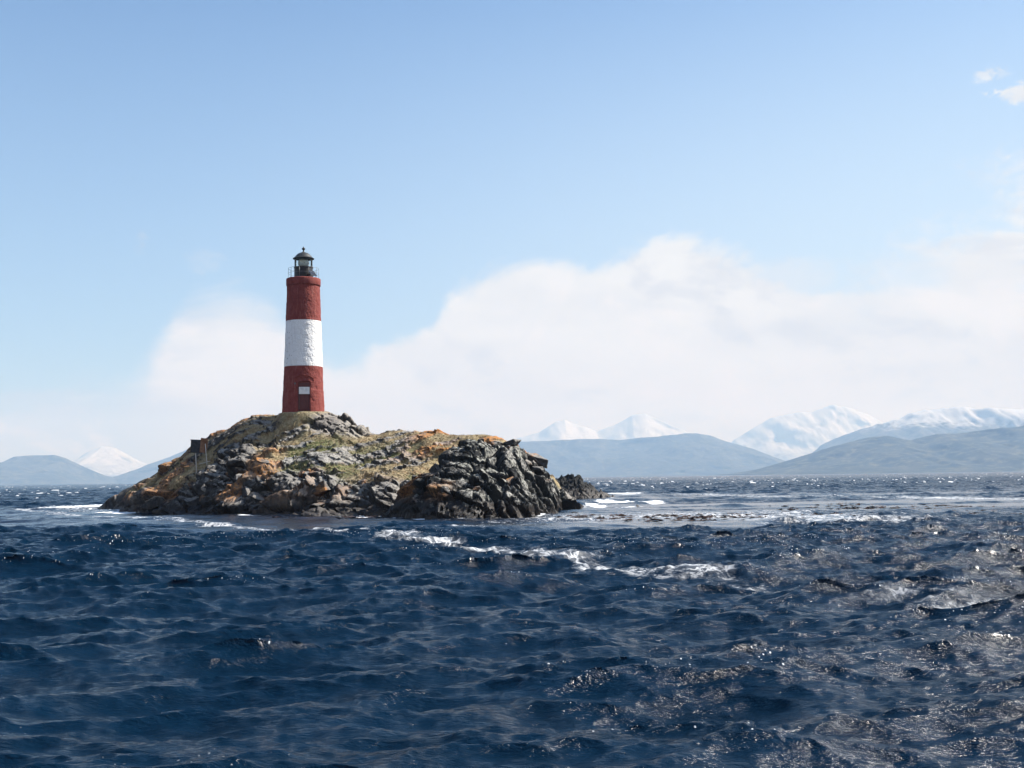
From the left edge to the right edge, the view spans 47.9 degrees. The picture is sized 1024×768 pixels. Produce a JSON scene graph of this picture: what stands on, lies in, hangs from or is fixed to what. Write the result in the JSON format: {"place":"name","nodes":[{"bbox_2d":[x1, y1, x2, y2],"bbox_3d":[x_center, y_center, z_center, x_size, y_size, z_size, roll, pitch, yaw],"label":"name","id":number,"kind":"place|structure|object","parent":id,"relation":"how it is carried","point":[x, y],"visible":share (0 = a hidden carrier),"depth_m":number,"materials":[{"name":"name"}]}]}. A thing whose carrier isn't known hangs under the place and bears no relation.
{"place":"outdoors","nodes":[
{"label":"outdoors","id":0,"kind":"place"},
{"bbox_2d":[0,455,116,484],"bbox_3d":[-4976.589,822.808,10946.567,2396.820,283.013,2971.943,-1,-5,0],"label":"hill","id":1,"kind":"structure","parent":0,"point":[35,469],"depth_m":10472.28,"materials":[{"name":"blue"}]},
{"bbox_2d":[73,446,147,476],"bbox_3d":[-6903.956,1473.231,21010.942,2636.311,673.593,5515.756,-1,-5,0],"label":"mountain","id":2,"kind":"structure","parent":0,"point":[110,461],"depth_m":20349.04,"materials":[{"name":"white snow"}]},
{"bbox_2d":[109,450,185,483],"bbox_3d":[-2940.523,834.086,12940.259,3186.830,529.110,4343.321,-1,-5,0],"label":"hill","id":3,"kind":"structure","parent":0,"point":[142,473],"depth_m":11758.87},
{"bbox_2d":[97,411,639,519],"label":"island","id":4,"kind":"structure","parent":0,"point":[465,467],"depth_m":69.52,"materials":[{"name":"grey stone"}]},
{"bbox_2d":[145,497,158,511],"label":"boulder","id":5,"kind":"object","parent":4,"relation":"on","point":[151,504],"visible":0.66,"depth_m":76.17,"materials":[{"name":"grey stone"}]},
{"bbox_2d":[188,481,194,489],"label":"boulder","id":6,"kind":"object","parent":4,"relation":"on","point":[191,483],"visible":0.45,"depth_m":74.89,"materials":[{"name":"grey stone"}]},
{"bbox_2d":[190,438,209,478],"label":"notice board","id":7,"kind":"object","parent":4,"relation":"on","point":[198,446],"visible":0.94,"depth_m":74.92,"materials":[{"name":"grey metal"}]},
{"bbox_2d":[226,458,245,467],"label":"boulder","id":8,"kind":"object","parent":4,"relation":"on","point":[230,463],"visible":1,"depth_m":72.15,"materials":[{"name":"grey stone"}]},
{"bbox_2d":[234,474,241,480],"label":"boulder","id":9,"kind":"object","parent":4,"relation":"on","point":[236,476],"visible":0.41,"depth_m":70.89,"materials":[{"name":"grey stone"}]},
{"bbox_2d":[242,486,251,497],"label":"boulder","id":10,"kind":"object","parent":4,"relation":"on","point":[246,491],"visible":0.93,"depth_m":69.85,"materials":[{"name":"grey stone"}]},
{"bbox_2d":[249,504,258,510],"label":"boulder","id":11,"kind":"object","parent":4,"relation":"on","point":[253,507],"visible":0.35,"depth_m":68.52,"materials":[{"name":"grey stone"}]},
{"bbox_2d":[249,492,264,501],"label":"boulder","id":12,"kind":"object","parent":4,"relation":"on","point":[255,496],"visible":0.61,"depth_m":69.03,"materials":[{"name":"grey stone"}]},
{"bbox_2d":[256,457,268,462],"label":"boulder","id":13,"kind":"object","parent":4,"relation":"on","point":[260,460],"visible":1,"depth_m":70.88,"materials":[{"name":"beige stone"}]},
{"bbox_2d":[298,471,305,477],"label":"boulder","id":14,"kind":"object","parent":4,"relation":"on","point":[300,474],"visible":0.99,"depth_m":68.83,"materials":[{"name":"grey stone"}]},
{"bbox_2d":[282,246,324,411],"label":"lighthouse","id":15,"kind":"object","parent":4,"relation":"on","point":[303,378],"visible":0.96,"depth_m":77.54,"materials":[{"name":"red paint"}]},
{"bbox_2d":[298,382,309,409],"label":"door","id":16,"kind":"structure","parent":15,"relation":"in","point":[303,387],"depth_m":77.03,"materials":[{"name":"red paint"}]},
{"bbox_2d":[308,471,320,476],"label":"boulder","id":17,"kind":"object","parent":4,"relation":"on","point":[315,473],"visible":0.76,"depth_m":68.41,"materials":[{"name":"grey stone"}]},
{"bbox_2d":[307,502,324,509],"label":"boulder","id":18,"kind":"object","parent":4,"relation":"on","point":[316,505],"visible":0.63,"depth_m":66.08,"materials":[{"name":"grey stone"}]},
{"bbox_2d":[312,480,330,496],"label":"boulder","id":19,"kind":"object","parent":4,"relation":"on","point":[322,488],"visible":1,"depth_m":66.84,"materials":[{"name":"brown stone"}]},
{"bbox_2d":[126,411,561,493],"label":"grass","id":20,"kind":"structure","parent":4,"relation":"on","point":[150,483],"depth_m":73.08,"materials":[{"name":"green plant"}]},
{"bbox_2d":[357,479,365,484],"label":"boulder","id":21,"kind":"object","parent":4,"relation":"on","point":[362,481],"visible":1,"depth_m":66.76,"materials":[{"name":"grey stone"}]},
{"bbox_2d":[363,488,368,495],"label":"boulder","id":22,"kind":"object","parent":4,"relation":"on","point":[365,491],"visible":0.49,"depth_m":65.75,"materials":[{"name":"grey stone"}]},
{"bbox_2d":[379,495,389,498],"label":"boulder","id":23,"kind":"object","parent":4,"relation":"on","point":[383,497],"visible":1,"depth_m":63.62,"materials":[{"name":"grey stone"}]},
{"bbox_2d":[429,463,439,471],"bbox_3d":[-4.135,4.597,61.765,0.429,0.563,0.626,14,-36,-37],"label":"boulder","id":24,"kind":"object","parent":4,"relation":"on","point":[435,467],"visible":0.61,"depth_m":61.60,"materials":[{"name":"grey stone"}]},
{"bbox_2d":[441,487,450,494],"bbox_3d":[-3.287,5.436,57.962,0.627,0.446,0.542,26,-36,-23],"label":"boulder","id":25,"kind":"object","parent":4,"relation":"on","point":[445,490],"visible":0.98,"depth_m":57.72,"materials":[{"name":"grey stone"}]},
{"bbox_2d":[472,486,480,490],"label":"boulder","id":26,"kind":"object","parent":4,"relation":"on","point":[476,488],"visible":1,"depth_m":57.71,"materials":[{"name":"stone"}]},
{"bbox_2d":[486,439,501,446],"bbox_3d":[-0.998,3.344,64.261,0.832,0.592,0.720,-16,-29,30],"label":"boulder","id":27,"kind":"object","parent":4,"relation":"on","point":[492,442],"visible":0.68,"depth_m":64.03,"materials":[{"name":"beige stone"}]},
{"bbox_2d":[506,476,512,485],"bbox_3d":[-0.097,5.069,59.440,0.526,0.473,0.360,-21,-19,-28],"label":"boulder","id":28,"kind":"object","parent":4,"relation":"on","point":[508,480],"visible":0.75,"depth_m":59.29,"materials":[{"name":"grey stone"}]},
{"bbox_2d":[504,439,520,445],"bbox_3d":[0.025,3.267,63.673,0.831,0.384,0.912,-11,-9,32],"label":"boulder","id":29,"kind":"object","parent":4,"relation":"on","point":[513,442],"visible":0.98,"depth_m":63.30,"materials":[{"name":"grey stone"}]},
{"bbox_2d":[528,460,537,468],"bbox_3d":[1.223,4.602,64.573,0.463,0.608,0.676,-9,16,42],"label":"boulder","id":30,"kind":"object","parent":4,"relation":"on","point":[534,463],"visible":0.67,"depth_m":64.34,"materials":[{"name":"grey stone"}]},
{"bbox_2d":[526,453,547,467],"bbox_3d":[1.381,4.270,65.202,1.479,0.616,0.816,19,-1,2],"label":"boulder","id":31,"kind":"object","parent":4,"relation":"on","point":[538,459],"visible":0.71,"depth_m":64.89,"materials":[{"name":"grey stone"}]},
{"bbox_2d":[531,466,543,474],"bbox_3d":[1.386,4.883,64.391,0.790,0.366,0.868,9,-34,8],"label":"boulder","id":32,"kind":"object","parent":4,"relation":"on","point":[538,470],"visible":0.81,"depth_m":64.09,"materials":[{"name":"grey stone"}]},
{"bbox_2d":[0,471,1023,767],"bbox_3d":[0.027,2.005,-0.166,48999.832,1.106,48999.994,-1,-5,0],"label":"sea","id":33,"kind":"structure","parent":0,"point":[864,637],"depth_m":14.93,"materials":[{"name":"liquid"}]},
{"bbox_2d":[555,474,614,498],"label":"sea rock","id":34,"kind":"object","parent":33,"relation":"in","point":[576,487],"visible":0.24,"depth_m":109.80,"materials":[{"name":"grey stone"}]},
{"bbox_2d":[272,503,1023,521],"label":"kelp","id":35,"kind":"object","parent":33,"relation":"on","point":[681,517],"visible":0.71,"depth_m":56.76},
{"bbox_2d":[0,0,1023,463],"label":"sky","id":36,"kind":"structure","parent":0,"point":[720,219],"materials":[{"name":"blue"}]},
{"bbox_2d":[518,414,686,441],"bbox_3d":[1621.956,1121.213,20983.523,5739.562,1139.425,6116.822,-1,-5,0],"label":"mountain","id":37,"kind":"structure","parent":0,"point":[638,426],"depth_m":20624.27,"materials":[{"name":"white snow"}]},
{"bbox_2d":[518,433,783,477],"bbox_3d":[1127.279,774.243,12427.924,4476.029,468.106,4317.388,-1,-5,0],"label":"hill","id":38,"kind":"structure","parent":0,"point":[690,454],"depth_m":11620.62,"materials":[{"name":"blue"}]},
{"bbox_2d":[731,404,882,460],"bbox_3d":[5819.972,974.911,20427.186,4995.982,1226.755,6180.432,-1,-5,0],"label":"mountain","id":39,"kind":"structure","parent":0,"point":[787,437],"depth_m":19824.28,"materials":[{"name":"white snow"}]},
{"bbox_2d":[722,426,1023,474],"bbox_3d":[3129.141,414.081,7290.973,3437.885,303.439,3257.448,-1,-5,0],"label":"hill","id":40,"kind":"structure","parent":0,"point":[996,450],"depth_m":6717.47,"materials":[{"name":"blue"}]},
{"bbox_2d":[813,407,1023,452],"bbox_3d":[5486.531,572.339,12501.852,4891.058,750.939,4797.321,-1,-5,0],"label":"mountain","id":41,"kind":"structure","parent":0,"point":[918,424],"depth_m":12222.11,"materials":[{"name":"white snow"}]}
]}

